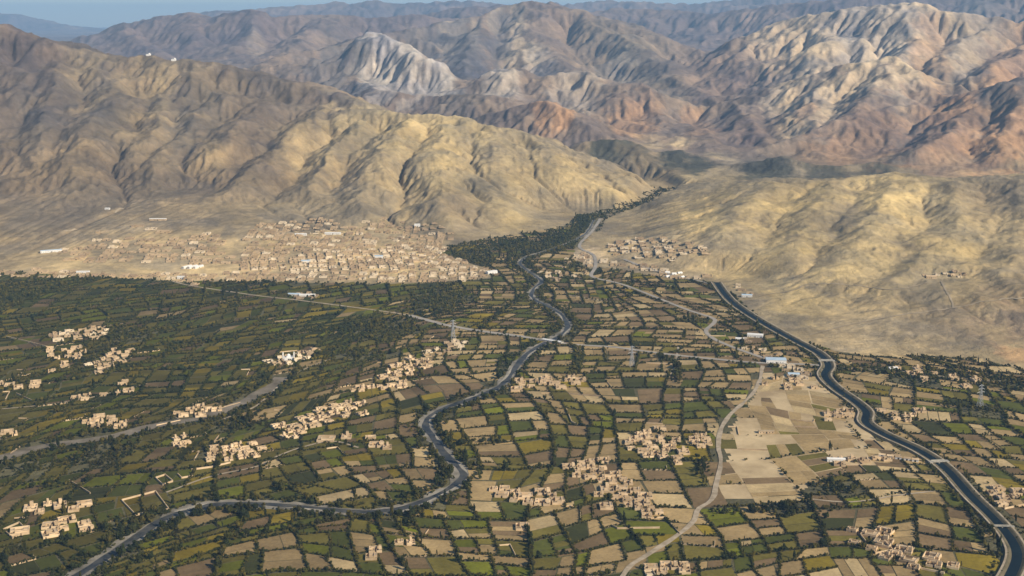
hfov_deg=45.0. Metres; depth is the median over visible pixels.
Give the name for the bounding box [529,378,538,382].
mud compound
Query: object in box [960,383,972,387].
mud compound
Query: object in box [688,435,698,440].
mud compound
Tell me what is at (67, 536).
leafy tree
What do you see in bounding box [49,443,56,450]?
leafy tree
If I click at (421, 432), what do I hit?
leafy tree
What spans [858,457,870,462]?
mud compound
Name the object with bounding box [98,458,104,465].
leafy tree
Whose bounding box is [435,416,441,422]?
leafy tree
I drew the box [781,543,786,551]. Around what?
leafy tree
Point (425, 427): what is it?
river
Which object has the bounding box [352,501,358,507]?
leafy tree
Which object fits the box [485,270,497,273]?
white hall
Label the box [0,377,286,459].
dry riverbed
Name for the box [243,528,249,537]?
leafy tree
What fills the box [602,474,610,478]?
mud compound
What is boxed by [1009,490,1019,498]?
mud compound
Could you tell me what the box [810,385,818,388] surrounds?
mud compound
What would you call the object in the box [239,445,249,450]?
mud compound
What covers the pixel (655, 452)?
mud compound
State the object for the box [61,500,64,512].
poplar tree
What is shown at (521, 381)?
mud compound
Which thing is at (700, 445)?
mud compound
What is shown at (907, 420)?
mud compound
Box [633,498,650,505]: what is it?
mud compound
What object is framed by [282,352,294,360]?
white shrine
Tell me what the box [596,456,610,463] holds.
mud compound
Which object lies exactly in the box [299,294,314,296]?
white hall
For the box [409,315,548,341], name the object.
road
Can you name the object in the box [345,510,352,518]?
leafy tree
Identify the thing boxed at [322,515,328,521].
leafy tree
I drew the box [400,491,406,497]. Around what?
leafy tree
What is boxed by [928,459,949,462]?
canal bridge
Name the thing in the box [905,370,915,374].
mud compound
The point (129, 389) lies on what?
mud compound
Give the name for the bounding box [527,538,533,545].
leafy tree
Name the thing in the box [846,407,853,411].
mud compound
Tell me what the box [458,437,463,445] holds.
leafy tree
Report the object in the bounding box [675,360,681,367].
leafy tree
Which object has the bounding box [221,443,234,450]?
mud compound
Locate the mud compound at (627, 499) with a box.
[621,496,633,502]
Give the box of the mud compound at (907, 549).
[894,544,914,554]
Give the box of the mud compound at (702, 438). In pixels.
[700,436,710,440]
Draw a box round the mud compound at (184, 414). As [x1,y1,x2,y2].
[178,412,188,417]
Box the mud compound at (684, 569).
[678,563,690,574]
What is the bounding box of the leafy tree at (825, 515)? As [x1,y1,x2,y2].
[822,511,828,518]
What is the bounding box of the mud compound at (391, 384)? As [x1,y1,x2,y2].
[386,383,395,386]
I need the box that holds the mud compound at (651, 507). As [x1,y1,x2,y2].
[647,505,654,509]
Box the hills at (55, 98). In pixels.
[0,25,1023,183]
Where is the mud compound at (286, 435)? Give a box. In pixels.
[279,431,290,438]
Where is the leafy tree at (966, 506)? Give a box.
[963,503,972,511]
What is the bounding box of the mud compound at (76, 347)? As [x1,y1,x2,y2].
[70,344,81,349]
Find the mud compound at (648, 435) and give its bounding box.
[643,431,653,438]
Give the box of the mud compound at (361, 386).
[355,384,364,388]
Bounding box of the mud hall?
[925,275,936,278]
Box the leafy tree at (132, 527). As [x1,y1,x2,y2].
[127,523,135,532]
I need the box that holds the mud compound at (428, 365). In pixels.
[423,363,432,367]
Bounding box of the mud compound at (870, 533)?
[860,528,879,538]
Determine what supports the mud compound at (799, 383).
on the valley floor
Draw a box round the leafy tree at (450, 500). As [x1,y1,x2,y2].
[447,495,453,504]
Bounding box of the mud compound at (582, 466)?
[576,464,585,469]
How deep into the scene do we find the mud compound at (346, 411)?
2177.29 m
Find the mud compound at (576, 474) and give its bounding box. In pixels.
[572,471,580,477]
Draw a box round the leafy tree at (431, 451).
[429,449,436,454]
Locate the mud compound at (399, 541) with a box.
[394,538,403,545]
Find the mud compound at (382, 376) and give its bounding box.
[376,373,389,379]
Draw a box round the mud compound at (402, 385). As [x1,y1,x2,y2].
[396,382,407,388]
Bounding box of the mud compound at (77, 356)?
[72,354,81,358]
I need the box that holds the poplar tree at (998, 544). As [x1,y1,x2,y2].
[996,534,1001,552]
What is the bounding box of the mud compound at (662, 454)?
[657,451,669,458]
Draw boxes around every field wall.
[3,521,22,538]
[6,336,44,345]
[69,479,90,493]
[121,490,168,515]
[155,474,172,484]
[192,461,230,469]
[611,524,659,528]
[646,362,671,364]
[861,534,892,553]
[921,567,944,573]
[1004,504,1023,508]
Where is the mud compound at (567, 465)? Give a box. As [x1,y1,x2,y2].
[561,462,575,468]
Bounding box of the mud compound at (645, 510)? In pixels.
[640,508,650,513]
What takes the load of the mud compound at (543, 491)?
on the valley floor
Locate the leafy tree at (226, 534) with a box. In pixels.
[223,530,232,538]
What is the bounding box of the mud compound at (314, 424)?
[306,421,321,427]
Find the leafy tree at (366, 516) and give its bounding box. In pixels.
[362,513,368,520]
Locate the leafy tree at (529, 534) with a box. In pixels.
[527,529,532,537]
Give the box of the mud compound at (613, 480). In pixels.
[609,476,616,483]
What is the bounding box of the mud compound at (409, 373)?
[404,370,413,375]
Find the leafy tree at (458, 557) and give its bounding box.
[456,554,462,561]
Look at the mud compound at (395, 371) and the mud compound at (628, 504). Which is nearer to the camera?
the mud compound at (628, 504)
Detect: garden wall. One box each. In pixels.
[500,544,515,555]
[569,393,600,396]
[650,516,679,533]
[681,543,714,546]
[738,448,767,450]
[794,426,816,427]
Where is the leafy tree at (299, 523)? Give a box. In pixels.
[296,521,304,527]
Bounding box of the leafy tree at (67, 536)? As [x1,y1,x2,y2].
[64,532,71,540]
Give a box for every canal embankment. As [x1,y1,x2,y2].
[710,282,1011,575]
[719,282,1023,575]
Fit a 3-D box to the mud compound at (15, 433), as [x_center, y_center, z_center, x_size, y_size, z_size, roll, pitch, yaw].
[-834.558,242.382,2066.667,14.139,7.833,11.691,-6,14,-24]
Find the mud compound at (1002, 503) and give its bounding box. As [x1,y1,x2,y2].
[994,500,1008,506]
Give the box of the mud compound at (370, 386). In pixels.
[366,384,374,388]
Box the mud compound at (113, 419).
[108,418,117,422]
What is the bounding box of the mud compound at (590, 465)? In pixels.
[586,463,595,468]
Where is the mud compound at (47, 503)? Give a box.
[43,498,51,506]
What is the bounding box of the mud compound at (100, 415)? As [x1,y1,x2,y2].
[93,413,105,417]
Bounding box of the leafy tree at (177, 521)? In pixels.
[173,516,180,526]
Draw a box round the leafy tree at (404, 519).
[402,517,408,522]
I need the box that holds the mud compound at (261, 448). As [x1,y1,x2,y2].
[256,445,266,450]
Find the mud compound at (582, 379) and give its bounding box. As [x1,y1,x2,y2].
[575,377,585,381]
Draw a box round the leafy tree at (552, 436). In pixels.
[549,433,557,439]
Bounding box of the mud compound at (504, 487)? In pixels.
[499,485,509,490]
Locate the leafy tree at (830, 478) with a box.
[827,475,833,481]
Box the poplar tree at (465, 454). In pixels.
[463,447,467,465]
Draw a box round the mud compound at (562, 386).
[555,384,566,389]
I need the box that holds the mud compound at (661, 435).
[658,432,664,438]
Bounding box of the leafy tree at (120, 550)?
[115,543,125,557]
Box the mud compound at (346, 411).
[342,408,350,413]
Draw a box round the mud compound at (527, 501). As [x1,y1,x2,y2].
[522,498,533,505]
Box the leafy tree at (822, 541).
[818,537,827,547]
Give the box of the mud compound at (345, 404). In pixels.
[338,402,350,407]
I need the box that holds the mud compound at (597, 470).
[589,467,604,473]
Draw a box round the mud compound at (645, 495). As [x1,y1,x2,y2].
[637,491,652,498]
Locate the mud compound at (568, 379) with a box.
[564,377,572,381]
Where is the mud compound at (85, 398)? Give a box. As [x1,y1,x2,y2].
[81,396,89,400]
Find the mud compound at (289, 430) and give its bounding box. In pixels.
[284,427,294,432]
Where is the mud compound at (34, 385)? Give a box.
[29,383,39,388]
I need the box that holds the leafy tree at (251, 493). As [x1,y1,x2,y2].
[249,490,253,498]
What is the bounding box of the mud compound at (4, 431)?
[0,428,13,434]
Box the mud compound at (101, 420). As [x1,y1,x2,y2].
[94,418,103,423]
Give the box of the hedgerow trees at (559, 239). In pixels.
[0,186,1023,406]
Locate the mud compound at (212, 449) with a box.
[209,448,218,452]
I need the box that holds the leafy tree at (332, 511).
[329,508,334,515]
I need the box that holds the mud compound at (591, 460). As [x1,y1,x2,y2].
[586,458,594,463]
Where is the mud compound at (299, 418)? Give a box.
[294,415,306,420]
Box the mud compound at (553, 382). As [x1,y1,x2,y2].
[549,380,559,384]
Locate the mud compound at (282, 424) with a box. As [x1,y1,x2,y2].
[270,421,286,429]
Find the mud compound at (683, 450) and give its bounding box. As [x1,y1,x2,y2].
[677,446,689,454]
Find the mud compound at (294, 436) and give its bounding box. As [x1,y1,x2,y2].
[291,432,299,438]
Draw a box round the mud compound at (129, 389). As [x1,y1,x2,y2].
[123,386,133,392]
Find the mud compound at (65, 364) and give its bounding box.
[60,361,68,367]
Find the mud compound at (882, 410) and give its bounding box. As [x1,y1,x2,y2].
[875,408,887,412]
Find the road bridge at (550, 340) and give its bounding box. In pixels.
[539,338,563,343]
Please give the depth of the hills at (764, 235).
3481.10 m
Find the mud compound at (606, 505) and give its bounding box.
[599,502,612,509]
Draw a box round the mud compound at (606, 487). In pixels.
[600,482,613,493]
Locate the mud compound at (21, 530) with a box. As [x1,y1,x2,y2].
[9,525,29,535]
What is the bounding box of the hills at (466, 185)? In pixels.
[0,124,599,283]
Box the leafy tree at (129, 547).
[127,544,132,551]
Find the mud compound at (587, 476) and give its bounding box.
[583,473,596,479]
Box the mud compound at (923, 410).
[911,407,926,412]
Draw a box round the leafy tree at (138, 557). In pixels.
[135,552,142,562]
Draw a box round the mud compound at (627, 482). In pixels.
[623,479,632,484]
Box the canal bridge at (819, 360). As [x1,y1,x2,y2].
[818,359,834,361]
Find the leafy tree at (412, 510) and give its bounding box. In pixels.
[408,505,414,514]
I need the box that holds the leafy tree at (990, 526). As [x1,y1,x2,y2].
[986,523,994,532]
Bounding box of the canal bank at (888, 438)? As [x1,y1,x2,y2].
[715,283,1018,547]
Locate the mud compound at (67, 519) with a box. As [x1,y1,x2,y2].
[56,514,76,524]
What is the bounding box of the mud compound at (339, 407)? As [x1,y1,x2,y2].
[328,405,343,409]
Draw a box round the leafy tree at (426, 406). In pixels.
[422,401,429,410]
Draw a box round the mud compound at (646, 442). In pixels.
[641,440,651,444]
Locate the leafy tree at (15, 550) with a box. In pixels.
[10,546,18,554]
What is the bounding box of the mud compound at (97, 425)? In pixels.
[91,422,99,427]
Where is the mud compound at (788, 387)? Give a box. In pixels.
[783,385,792,389]
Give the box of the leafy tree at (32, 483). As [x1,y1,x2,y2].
[29,481,35,487]
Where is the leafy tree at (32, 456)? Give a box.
[29,453,35,460]
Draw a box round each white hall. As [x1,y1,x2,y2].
[149,218,166,220]
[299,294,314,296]
[325,232,340,234]
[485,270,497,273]
[747,333,762,337]
[826,457,845,461]
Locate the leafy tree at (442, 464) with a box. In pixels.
[439,461,445,468]
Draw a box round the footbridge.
[994,524,1014,527]
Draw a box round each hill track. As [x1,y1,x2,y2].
[3,199,156,236]
[758,281,930,295]
[809,297,1023,334]
[940,281,954,307]
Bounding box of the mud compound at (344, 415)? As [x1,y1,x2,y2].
[340,414,349,417]
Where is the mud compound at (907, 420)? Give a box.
[904,417,911,421]
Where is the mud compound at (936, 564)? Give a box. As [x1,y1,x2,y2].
[926,559,942,568]
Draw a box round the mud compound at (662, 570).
[657,567,666,574]
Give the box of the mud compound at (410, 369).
[406,366,414,371]
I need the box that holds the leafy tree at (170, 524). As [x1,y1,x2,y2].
[167,521,174,528]
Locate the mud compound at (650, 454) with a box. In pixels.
[640,451,653,457]
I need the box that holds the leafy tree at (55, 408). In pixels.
[52,405,58,412]
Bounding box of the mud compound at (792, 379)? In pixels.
[788,377,798,381]
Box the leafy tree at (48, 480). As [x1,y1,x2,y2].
[45,478,52,486]
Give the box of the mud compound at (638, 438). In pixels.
[631,435,643,441]
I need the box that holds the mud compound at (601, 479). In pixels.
[598,477,604,482]
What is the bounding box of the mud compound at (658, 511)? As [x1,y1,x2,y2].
[652,509,663,514]
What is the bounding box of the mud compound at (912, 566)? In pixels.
[906,562,920,570]
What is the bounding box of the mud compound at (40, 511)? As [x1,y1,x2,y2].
[34,508,44,514]
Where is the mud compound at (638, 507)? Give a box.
[634,502,642,510]
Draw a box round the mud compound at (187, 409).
[185,406,194,411]
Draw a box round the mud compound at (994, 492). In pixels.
[987,489,998,495]
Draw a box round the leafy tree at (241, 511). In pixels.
[238,508,245,516]
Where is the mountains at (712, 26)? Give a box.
[0,0,1023,55]
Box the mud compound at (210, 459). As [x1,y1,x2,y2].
[205,456,215,461]
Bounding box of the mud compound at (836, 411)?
[833,408,840,413]
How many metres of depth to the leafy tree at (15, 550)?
1602.31 m
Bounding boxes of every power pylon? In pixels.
[449,320,456,338]
[629,346,635,367]
[976,384,984,405]
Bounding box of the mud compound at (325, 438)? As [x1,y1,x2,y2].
[316,435,335,441]
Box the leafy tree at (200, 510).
[198,507,204,515]
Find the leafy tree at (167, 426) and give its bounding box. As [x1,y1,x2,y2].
[165,422,170,429]
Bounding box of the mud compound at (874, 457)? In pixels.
[871,455,880,459]
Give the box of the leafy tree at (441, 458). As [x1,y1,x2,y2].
[438,455,444,461]
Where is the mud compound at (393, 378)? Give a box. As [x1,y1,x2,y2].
[386,376,398,380]
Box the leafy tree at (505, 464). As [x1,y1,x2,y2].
[502,459,508,470]
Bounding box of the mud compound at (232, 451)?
[228,447,241,454]
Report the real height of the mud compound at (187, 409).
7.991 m
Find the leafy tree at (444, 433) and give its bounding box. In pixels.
[441,430,447,436]
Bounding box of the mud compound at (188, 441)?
[182,439,191,444]
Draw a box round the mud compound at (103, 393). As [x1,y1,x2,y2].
[99,392,107,396]
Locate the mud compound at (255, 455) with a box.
[251,450,260,457]
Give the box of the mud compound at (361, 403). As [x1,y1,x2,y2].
[352,399,366,406]
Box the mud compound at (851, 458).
[847,454,856,461]
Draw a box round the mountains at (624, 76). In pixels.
[0,1,1023,131]
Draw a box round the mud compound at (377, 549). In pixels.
[369,545,381,552]
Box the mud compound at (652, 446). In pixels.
[644,444,658,449]
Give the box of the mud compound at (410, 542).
[406,536,414,545]
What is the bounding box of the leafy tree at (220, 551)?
[216,548,224,555]
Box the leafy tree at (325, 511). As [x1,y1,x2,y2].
[322,508,328,514]
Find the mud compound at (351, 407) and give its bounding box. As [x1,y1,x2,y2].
[345,405,357,410]
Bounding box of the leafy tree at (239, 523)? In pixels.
[235,520,242,529]
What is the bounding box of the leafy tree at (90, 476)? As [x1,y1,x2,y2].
[85,473,92,480]
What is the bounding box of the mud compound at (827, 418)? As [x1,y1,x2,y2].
[824,417,831,420]
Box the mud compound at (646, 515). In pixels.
[642,512,651,518]
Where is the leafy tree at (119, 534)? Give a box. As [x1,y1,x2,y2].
[116,528,124,538]
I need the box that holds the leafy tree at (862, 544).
[858,541,865,548]
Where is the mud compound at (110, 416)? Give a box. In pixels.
[106,415,115,418]
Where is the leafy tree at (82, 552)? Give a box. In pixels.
[78,548,87,555]
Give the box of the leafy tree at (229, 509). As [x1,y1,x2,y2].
[226,505,232,512]
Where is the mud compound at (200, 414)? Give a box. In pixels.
[195,411,206,417]
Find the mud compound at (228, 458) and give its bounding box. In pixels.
[224,455,232,461]
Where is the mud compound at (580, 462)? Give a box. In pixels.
[577,460,584,464]
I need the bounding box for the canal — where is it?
[714,282,1021,575]
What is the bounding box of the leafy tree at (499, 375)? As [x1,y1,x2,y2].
[496,371,501,378]
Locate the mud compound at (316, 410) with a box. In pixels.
[312,407,321,413]
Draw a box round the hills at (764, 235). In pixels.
[598,161,1023,368]
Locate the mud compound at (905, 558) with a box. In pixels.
[898,554,918,563]
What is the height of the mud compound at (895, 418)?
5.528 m
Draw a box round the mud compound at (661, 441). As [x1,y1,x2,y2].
[654,438,665,443]
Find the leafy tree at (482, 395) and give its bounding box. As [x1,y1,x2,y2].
[480,391,487,399]
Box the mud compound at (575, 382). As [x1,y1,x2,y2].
[571,381,580,384]
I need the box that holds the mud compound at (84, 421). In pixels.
[82,418,91,423]
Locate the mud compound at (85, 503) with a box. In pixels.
[76,499,92,507]
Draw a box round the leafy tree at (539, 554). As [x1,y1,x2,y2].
[536,550,541,558]
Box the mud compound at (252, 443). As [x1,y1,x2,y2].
[247,441,257,445]
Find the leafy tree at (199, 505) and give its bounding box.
[195,503,201,508]
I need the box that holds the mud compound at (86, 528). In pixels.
[79,524,93,532]
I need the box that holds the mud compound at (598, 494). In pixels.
[593,490,603,496]
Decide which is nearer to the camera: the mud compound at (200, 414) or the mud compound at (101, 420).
the mud compound at (101, 420)
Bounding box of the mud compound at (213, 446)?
[209,444,218,447]
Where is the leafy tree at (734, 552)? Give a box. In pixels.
[728,550,737,558]
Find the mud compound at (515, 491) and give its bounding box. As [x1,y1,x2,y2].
[510,488,520,493]
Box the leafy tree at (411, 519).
[407,516,415,525]
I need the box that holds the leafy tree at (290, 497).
[287,495,294,501]
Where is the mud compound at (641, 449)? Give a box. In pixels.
[637,447,649,452]
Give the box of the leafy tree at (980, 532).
[977,529,984,535]
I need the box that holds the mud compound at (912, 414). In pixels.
[908,411,916,416]
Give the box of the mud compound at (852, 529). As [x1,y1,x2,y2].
[846,526,858,532]
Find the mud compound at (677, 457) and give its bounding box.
[671,455,683,460]
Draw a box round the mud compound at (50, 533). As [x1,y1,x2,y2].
[41,527,59,538]
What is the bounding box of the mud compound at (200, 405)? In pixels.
[195,402,204,407]
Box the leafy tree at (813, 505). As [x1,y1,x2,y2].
[811,501,816,509]
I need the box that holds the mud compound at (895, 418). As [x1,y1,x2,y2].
[891,416,900,419]
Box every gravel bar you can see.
[175,504,204,511]
[286,507,338,512]
[422,484,459,503]
[457,460,467,472]
[501,367,511,381]
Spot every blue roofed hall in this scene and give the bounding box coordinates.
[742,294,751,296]
[765,357,786,362]
[788,372,799,376]
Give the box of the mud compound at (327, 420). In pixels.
[321,418,333,424]
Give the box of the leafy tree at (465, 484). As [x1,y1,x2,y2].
[462,480,468,488]
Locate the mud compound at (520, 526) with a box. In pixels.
[516,522,528,530]
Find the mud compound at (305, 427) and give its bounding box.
[297,424,307,429]
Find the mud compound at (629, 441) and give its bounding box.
[625,437,634,444]
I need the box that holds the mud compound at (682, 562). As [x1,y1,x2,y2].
[679,561,689,565]
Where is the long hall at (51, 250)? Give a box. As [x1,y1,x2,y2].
[40,249,61,252]
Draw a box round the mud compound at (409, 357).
[404,355,417,361]
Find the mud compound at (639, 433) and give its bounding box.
[634,431,643,435]
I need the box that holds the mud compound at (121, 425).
[113,422,126,428]
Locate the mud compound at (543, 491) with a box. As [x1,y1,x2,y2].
[534,487,550,495]
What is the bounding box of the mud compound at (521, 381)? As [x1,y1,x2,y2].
[516,378,525,385]
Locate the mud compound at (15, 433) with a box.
[9,430,17,436]
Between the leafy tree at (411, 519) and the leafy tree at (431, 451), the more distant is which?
the leafy tree at (431, 451)
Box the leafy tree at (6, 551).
[2,547,10,556]
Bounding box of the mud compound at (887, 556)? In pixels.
[878,550,892,561]
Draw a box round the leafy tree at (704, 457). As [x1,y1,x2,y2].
[701,455,707,461]
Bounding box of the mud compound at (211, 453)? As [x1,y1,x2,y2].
[206,450,215,456]
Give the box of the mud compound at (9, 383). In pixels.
[4,381,14,386]
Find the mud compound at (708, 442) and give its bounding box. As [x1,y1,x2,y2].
[703,438,712,445]
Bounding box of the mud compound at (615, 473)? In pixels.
[609,470,621,476]
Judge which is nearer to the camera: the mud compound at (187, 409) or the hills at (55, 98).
the mud compound at (187, 409)
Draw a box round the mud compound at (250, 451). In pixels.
[242,448,253,453]
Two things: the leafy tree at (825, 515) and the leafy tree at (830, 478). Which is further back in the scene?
the leafy tree at (830, 478)
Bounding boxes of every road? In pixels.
[172,281,405,314]
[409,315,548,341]
[549,341,818,365]
[578,219,764,358]
[620,365,764,575]
[623,259,706,282]
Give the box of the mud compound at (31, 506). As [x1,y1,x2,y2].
[23,501,37,511]
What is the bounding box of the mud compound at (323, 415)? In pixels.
[320,411,329,418]
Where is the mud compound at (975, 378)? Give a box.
[970,375,982,381]
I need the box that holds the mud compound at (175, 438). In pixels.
[172,434,180,440]
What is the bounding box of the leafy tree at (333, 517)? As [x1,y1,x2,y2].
[329,514,335,521]
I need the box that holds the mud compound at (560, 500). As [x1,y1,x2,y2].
[551,496,564,504]
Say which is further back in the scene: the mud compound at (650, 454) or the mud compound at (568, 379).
the mud compound at (568, 379)
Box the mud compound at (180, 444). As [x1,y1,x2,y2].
[176,441,185,447]
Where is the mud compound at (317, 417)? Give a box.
[305,414,323,421]
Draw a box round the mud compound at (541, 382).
[537,380,546,384]
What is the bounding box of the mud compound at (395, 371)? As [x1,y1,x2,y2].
[391,370,401,373]
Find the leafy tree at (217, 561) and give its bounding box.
[213,558,221,566]
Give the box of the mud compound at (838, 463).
[833,460,845,466]
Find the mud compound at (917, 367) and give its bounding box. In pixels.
[912,364,924,370]
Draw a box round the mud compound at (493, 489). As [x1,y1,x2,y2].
[489,486,497,491]
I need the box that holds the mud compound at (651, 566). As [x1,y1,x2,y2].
[643,563,657,570]
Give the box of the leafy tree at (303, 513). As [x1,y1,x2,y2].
[300,511,307,516]
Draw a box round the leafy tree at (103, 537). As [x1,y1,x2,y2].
[101,534,105,541]
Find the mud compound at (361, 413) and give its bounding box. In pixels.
[355,409,368,416]
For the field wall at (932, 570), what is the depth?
1555.93 m
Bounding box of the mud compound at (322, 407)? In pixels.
[318,406,326,409]
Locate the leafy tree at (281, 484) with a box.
[277,480,284,491]
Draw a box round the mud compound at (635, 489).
[630,487,640,493]
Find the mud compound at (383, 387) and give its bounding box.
[380,386,388,389]
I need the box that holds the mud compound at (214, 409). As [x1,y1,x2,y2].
[211,406,221,411]
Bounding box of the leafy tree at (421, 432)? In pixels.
[419,428,425,434]
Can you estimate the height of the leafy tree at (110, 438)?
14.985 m
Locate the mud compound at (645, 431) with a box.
[642,428,651,433]
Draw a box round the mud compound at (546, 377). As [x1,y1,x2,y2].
[540,374,550,381]
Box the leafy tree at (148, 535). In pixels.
[145,532,152,538]
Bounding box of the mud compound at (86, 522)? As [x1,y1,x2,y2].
[77,519,91,527]
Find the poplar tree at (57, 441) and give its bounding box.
[56,435,59,447]
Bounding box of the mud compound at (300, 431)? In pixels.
[293,428,306,433]
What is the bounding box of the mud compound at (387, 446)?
[382,442,391,449]
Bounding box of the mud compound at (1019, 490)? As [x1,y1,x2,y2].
[1009,487,1023,495]
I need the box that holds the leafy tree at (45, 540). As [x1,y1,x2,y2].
[43,538,48,544]
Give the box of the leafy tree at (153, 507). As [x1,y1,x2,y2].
[150,504,156,511]
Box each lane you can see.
[2,383,146,408]
[166,441,357,491]
[223,359,329,418]
[813,491,933,501]
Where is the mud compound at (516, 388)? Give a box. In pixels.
[511,385,522,391]
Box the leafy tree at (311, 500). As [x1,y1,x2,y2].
[307,496,313,502]
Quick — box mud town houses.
[0,217,966,575]
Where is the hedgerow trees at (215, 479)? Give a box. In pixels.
[0,376,1023,575]
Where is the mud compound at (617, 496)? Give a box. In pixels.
[611,494,619,499]
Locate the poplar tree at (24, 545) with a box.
[22,541,26,551]
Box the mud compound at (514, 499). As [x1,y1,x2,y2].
[509,494,517,502]
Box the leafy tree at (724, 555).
[722,551,727,559]
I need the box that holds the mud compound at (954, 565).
[947,561,959,569]
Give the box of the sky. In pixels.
[0,0,730,27]
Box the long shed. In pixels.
[758,430,773,433]
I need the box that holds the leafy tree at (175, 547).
[172,543,178,551]
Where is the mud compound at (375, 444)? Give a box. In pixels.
[368,440,383,447]
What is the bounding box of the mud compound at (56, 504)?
[53,498,66,509]
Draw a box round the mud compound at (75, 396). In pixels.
[70,394,80,399]
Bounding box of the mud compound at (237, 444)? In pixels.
[233,441,241,446]
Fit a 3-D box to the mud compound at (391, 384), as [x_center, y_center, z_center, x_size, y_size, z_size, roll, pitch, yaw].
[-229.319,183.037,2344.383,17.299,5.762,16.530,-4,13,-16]
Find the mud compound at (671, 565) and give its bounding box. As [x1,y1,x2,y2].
[659,560,678,569]
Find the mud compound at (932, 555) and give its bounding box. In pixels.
[922,551,941,559]
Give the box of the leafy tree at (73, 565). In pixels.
[69,561,77,569]
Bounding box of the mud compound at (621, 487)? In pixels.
[616,484,627,490]
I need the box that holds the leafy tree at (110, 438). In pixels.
[108,435,114,442]
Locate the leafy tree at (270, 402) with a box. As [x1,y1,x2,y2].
[267,400,273,407]
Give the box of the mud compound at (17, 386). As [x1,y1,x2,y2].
[14,384,22,389]
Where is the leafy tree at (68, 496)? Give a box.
[63,491,71,501]
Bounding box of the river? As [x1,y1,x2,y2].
[72,220,593,575]
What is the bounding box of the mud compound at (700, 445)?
[696,443,705,447]
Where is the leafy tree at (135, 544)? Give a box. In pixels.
[132,540,139,548]
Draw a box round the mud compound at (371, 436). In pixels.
[365,435,375,439]
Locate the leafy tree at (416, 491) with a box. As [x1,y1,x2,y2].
[412,487,419,494]
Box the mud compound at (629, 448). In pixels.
[626,446,635,450]
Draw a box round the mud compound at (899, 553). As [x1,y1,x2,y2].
[890,549,902,557]
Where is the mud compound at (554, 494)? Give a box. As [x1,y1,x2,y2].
[547,492,556,497]
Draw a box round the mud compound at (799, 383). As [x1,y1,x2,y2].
[794,381,803,385]
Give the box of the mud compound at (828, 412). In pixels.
[822,409,833,416]
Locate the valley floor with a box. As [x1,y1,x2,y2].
[0,215,1023,575]
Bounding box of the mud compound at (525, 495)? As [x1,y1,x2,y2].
[518,492,532,498]
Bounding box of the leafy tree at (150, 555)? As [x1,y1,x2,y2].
[146,551,153,559]
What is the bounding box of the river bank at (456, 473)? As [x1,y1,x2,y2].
[65,220,595,575]
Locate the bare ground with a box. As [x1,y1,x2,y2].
[719,373,899,498]
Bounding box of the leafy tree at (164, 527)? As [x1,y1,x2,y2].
[161,524,168,531]
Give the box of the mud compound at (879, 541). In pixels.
[873,534,893,548]
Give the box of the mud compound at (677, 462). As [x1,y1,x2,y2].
[673,459,682,464]
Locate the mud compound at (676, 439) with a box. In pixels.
[671,436,680,441]
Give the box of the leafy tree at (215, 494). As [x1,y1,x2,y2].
[212,491,219,497]
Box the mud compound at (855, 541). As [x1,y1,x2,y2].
[848,538,860,545]
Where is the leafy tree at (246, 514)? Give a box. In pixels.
[241,511,249,517]
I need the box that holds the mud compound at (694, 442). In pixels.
[690,438,699,444]
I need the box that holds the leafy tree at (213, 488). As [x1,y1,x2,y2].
[210,485,218,492]
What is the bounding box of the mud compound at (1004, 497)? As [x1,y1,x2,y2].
[996,492,1011,501]
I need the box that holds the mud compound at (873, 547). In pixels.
[865,544,877,550]
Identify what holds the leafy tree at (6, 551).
on the valley floor
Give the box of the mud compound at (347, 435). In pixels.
[341,431,351,438]
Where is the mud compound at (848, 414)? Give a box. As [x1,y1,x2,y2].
[841,412,852,417]
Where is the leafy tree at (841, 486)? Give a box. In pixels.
[839,483,845,491]
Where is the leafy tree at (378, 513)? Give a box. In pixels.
[374,509,382,518]
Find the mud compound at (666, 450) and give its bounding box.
[661,447,670,452]
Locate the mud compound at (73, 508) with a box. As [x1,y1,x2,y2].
[68,504,79,512]
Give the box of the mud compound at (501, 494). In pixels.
[495,491,508,497]
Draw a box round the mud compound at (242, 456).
[237,452,248,459]
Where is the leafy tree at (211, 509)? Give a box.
[207,506,214,513]
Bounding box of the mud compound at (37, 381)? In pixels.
[30,379,40,383]
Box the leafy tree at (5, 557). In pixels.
[2,553,8,560]
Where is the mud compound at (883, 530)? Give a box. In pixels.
[875,525,894,535]
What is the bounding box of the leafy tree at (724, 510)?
[721,506,727,513]
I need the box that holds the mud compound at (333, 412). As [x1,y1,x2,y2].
[326,408,339,415]
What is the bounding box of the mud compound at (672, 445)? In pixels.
[661,443,675,449]
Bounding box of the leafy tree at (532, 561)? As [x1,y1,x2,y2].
[528,559,534,565]
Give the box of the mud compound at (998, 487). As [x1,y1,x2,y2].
[989,484,1005,490]
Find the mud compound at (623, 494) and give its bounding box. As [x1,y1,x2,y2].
[618,492,627,496]
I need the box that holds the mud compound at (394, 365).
[388,362,400,367]
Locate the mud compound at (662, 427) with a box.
[652,425,666,430]
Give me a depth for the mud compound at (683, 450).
1983.34 m
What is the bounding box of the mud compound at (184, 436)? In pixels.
[180,432,188,438]
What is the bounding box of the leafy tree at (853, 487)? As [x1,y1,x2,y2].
[850,483,856,490]
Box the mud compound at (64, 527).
[56,524,68,531]
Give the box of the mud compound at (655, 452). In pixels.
[651,449,660,454]
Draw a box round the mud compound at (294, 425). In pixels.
[287,422,301,427]
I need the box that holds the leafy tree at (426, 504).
[423,501,429,507]
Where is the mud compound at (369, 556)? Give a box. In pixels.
[365,552,376,560]
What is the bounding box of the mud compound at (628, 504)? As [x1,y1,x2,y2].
[623,501,632,507]
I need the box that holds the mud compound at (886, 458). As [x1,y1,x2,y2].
[881,456,891,461]
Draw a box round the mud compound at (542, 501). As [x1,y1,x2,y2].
[534,498,550,505]
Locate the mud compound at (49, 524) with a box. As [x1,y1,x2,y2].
[41,520,58,529]
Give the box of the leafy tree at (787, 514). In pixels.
[783,511,790,517]

